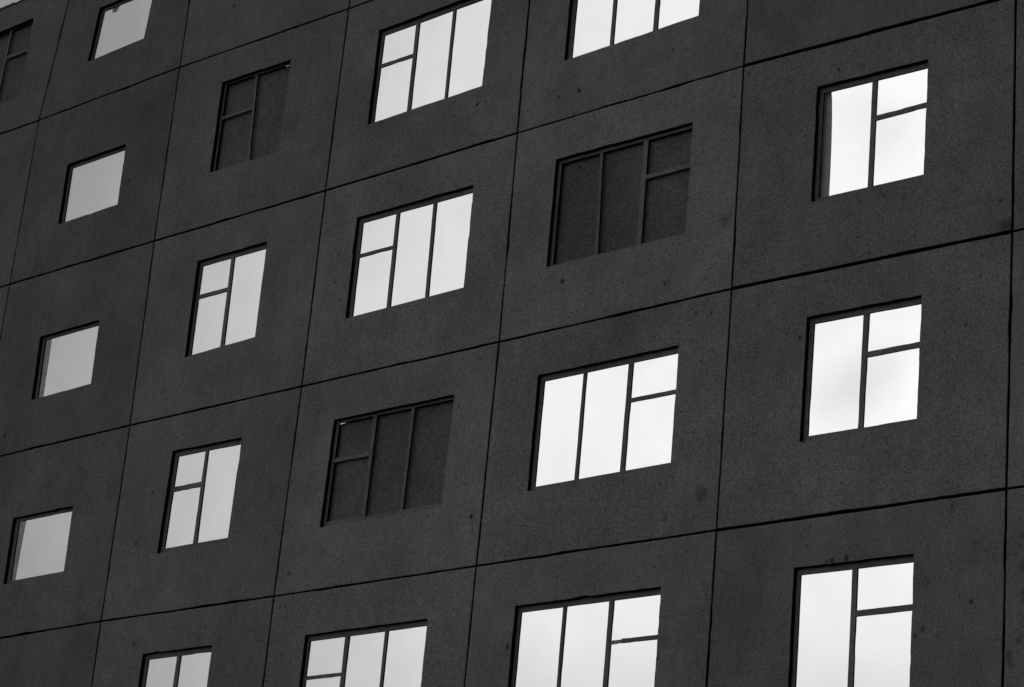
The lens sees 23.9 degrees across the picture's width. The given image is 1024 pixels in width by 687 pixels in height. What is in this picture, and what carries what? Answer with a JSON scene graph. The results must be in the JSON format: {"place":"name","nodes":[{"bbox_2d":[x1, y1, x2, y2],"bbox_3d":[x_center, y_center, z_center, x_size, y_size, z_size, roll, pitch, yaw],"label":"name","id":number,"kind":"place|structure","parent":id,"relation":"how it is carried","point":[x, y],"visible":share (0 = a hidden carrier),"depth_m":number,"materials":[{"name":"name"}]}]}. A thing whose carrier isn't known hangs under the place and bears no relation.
{"place":"outdoors","nodes":[
{"label":"outdoors","id":0,"kind":"place"},
{"bbox_2d":[0,0,927,686],"label":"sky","id":1,"kind":"structure","parent":0,"point":[883,641],"materials":[{"name":"white"}]},
{"label":"ground","id":2,"kind":"structure","parent":0,"visible":0},
{"bbox_2d":[0,0,1023,686],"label":"apartment building","id":3,"kind":"structure","parent":2,"relation":"on","point":[660,192],"depth_m":29.44,"materials":[{"name":"concrete"}]},
{"bbox_2d":[0,21,32,103],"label":"window","id":4,"kind":"structure","parent":3,"relation":"in","point":[14,45],"depth_m":39.21,"materials":[{"name":"black glass"}]},
{"bbox_2d":[7,508,72,583],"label":"window","id":5,"kind":"structure","parent":3,"relation":"in","point":[20,524],"depth_m":34.79,"materials":[{"name":"glass"}]},
{"bbox_2d":[35,322,98,398],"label":"window","id":6,"kind":"structure","parent":3,"relation":"in","point":[46,346],"depth_m":35.86,"materials":[{"name":"glass"}]},
{"bbox_2d":[62,147,124,222],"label":"window","id":7,"kind":"structure","parent":3,"relation":"in","point":[72,167],"depth_m":36.76,"materials":[{"name":"glass"}]},
{"bbox_2d":[91,0,132,59],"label":"window","id":8,"kind":"structure","parent":3,"relation":"in","point":[115,7],"depth_m":37.71,"materials":[{"name":"glass"}]},
{"bbox_2d":[142,647,211,686],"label":"window","id":9,"kind":"structure","parent":3,"relation":"in","point":[179,654],"depth_m":31.59,"materials":[{"name":"metal"}]},
{"bbox_2d":[161,439,241,552],"bbox_3d":[-4.127,2.050,32.342,1.429,1.472,0.025,-13,-27,40],"label":"window","id":10,"kind":"structure","parent":3,"relation":"in","point":[206,449],"depth_m":32.51,"materials":[{"name":"metal"}]},
{"bbox_2d":[188,244,266,355],"bbox_3d":[-3.897,-0.580,33.342,1.460,1.472,0.025,-13,-27,40],"label":"window","id":11,"kind":"structure","parent":3,"relation":"in","point":[233,256],"depth_m":33.55,"materials":[{"name":"metal"}]},
{"bbox_2d":[213,62,290,171],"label":"window","id":12,"kind":"structure","parent":3,"relation":"in","point":[253,106],"depth_m":34.42,"materials":[{"name":"black glass"}]},
{"bbox_2d":[302,620,426,686],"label":"window","id":13,"kind":"structure","parent":3,"relation":"in","point":[347,634],"depth_m":29.47,"materials":[{"name":"metal"}]},
{"bbox_2d":[323,397,453,526],"bbox_3d":[-1.504,1.503,30.130,2.172,1.503,0.068,-13,-27,40],"label":"window","id":14,"kind":"structure","parent":3,"relation":"in","point":[392,462],"depth_m":30.17,"materials":[{"name":"black glass"}]},
{"bbox_2d":[349,188,472,317],"bbox_3d":[-1.284,-1.144,31.117,2.112,1.465,0.025,-13,-27,40],"label":"window","id":15,"kind":"structure","parent":3,"relation":"in","point":[434,201],"depth_m":31.36,"materials":[{"name":"metal"}]},
{"bbox_2d":[371,0,482,122],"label":"window","id":16,"kind":"structure","parent":3,"relation":"in","point":[417,22],"depth_m":32.39,"materials":[{"name":"metal"}]},
{"bbox_2d":[511,588,660,686],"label":"window","id":17,"kind":"structure","parent":3,"relation":"in","point":[611,599],"depth_m":27.11,"materials":[{"name":"metal"}]},
{"bbox_2d":[531,347,678,489],"bbox_3d":[1.080,0.894,27.922,2.133,1.477,0.025,-13,-27,40],"label":"window","id":18,"kind":"structure","parent":3,"relation":"in","point":[632,360],"depth_m":27.98,"materials":[{"name":"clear glass"}]},
{"bbox_2d":[567,0,660,59],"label":"window","id":19,"kind":"structure","parent":3,"relation":"in","point":[575,2],"depth_m":30.07,"materials":[{"name":"metal"}]},
{"bbox_2d":[550,125,692,265],"bbox_3d":[1.331,-1.737,28.935,2.169,1.504,0.068,-13,-27,40],"label":"window","id":20,"kind":"structure","parent":3,"relation":"in","point":[634,193],"depth_m":28.97,"materials":[{"name":"black glass"}]},
{"bbox_2d":[791,556,913,686],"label":"window","id":21,"kind":"structure","parent":3,"relation":"in","point":[855,567],"depth_m":24.80,"materials":[{"name":"metal"}]},
{"bbox_2d":[803,298,921,441],"bbox_3d":[3.733,0.291,25.678,1.490,1.473,0.025,-13,-27,40],"label":"window","id":22,"kind":"structure","parent":3,"relation":"in","point":[866,312],"depth_m":25.73,"materials":[{"name":"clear glass"}]},
{"bbox_2d":[814,62,927,200],"bbox_3d":[3.963,-2.301,26.701,1.560,1.530,0.079,-13,-27,40],"label":"window","id":23,"kind":"structure","parent":3,"relation":"in","point":[823,165],"depth_m":26.92,"materials":[{"name":"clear glass"}]}
]}

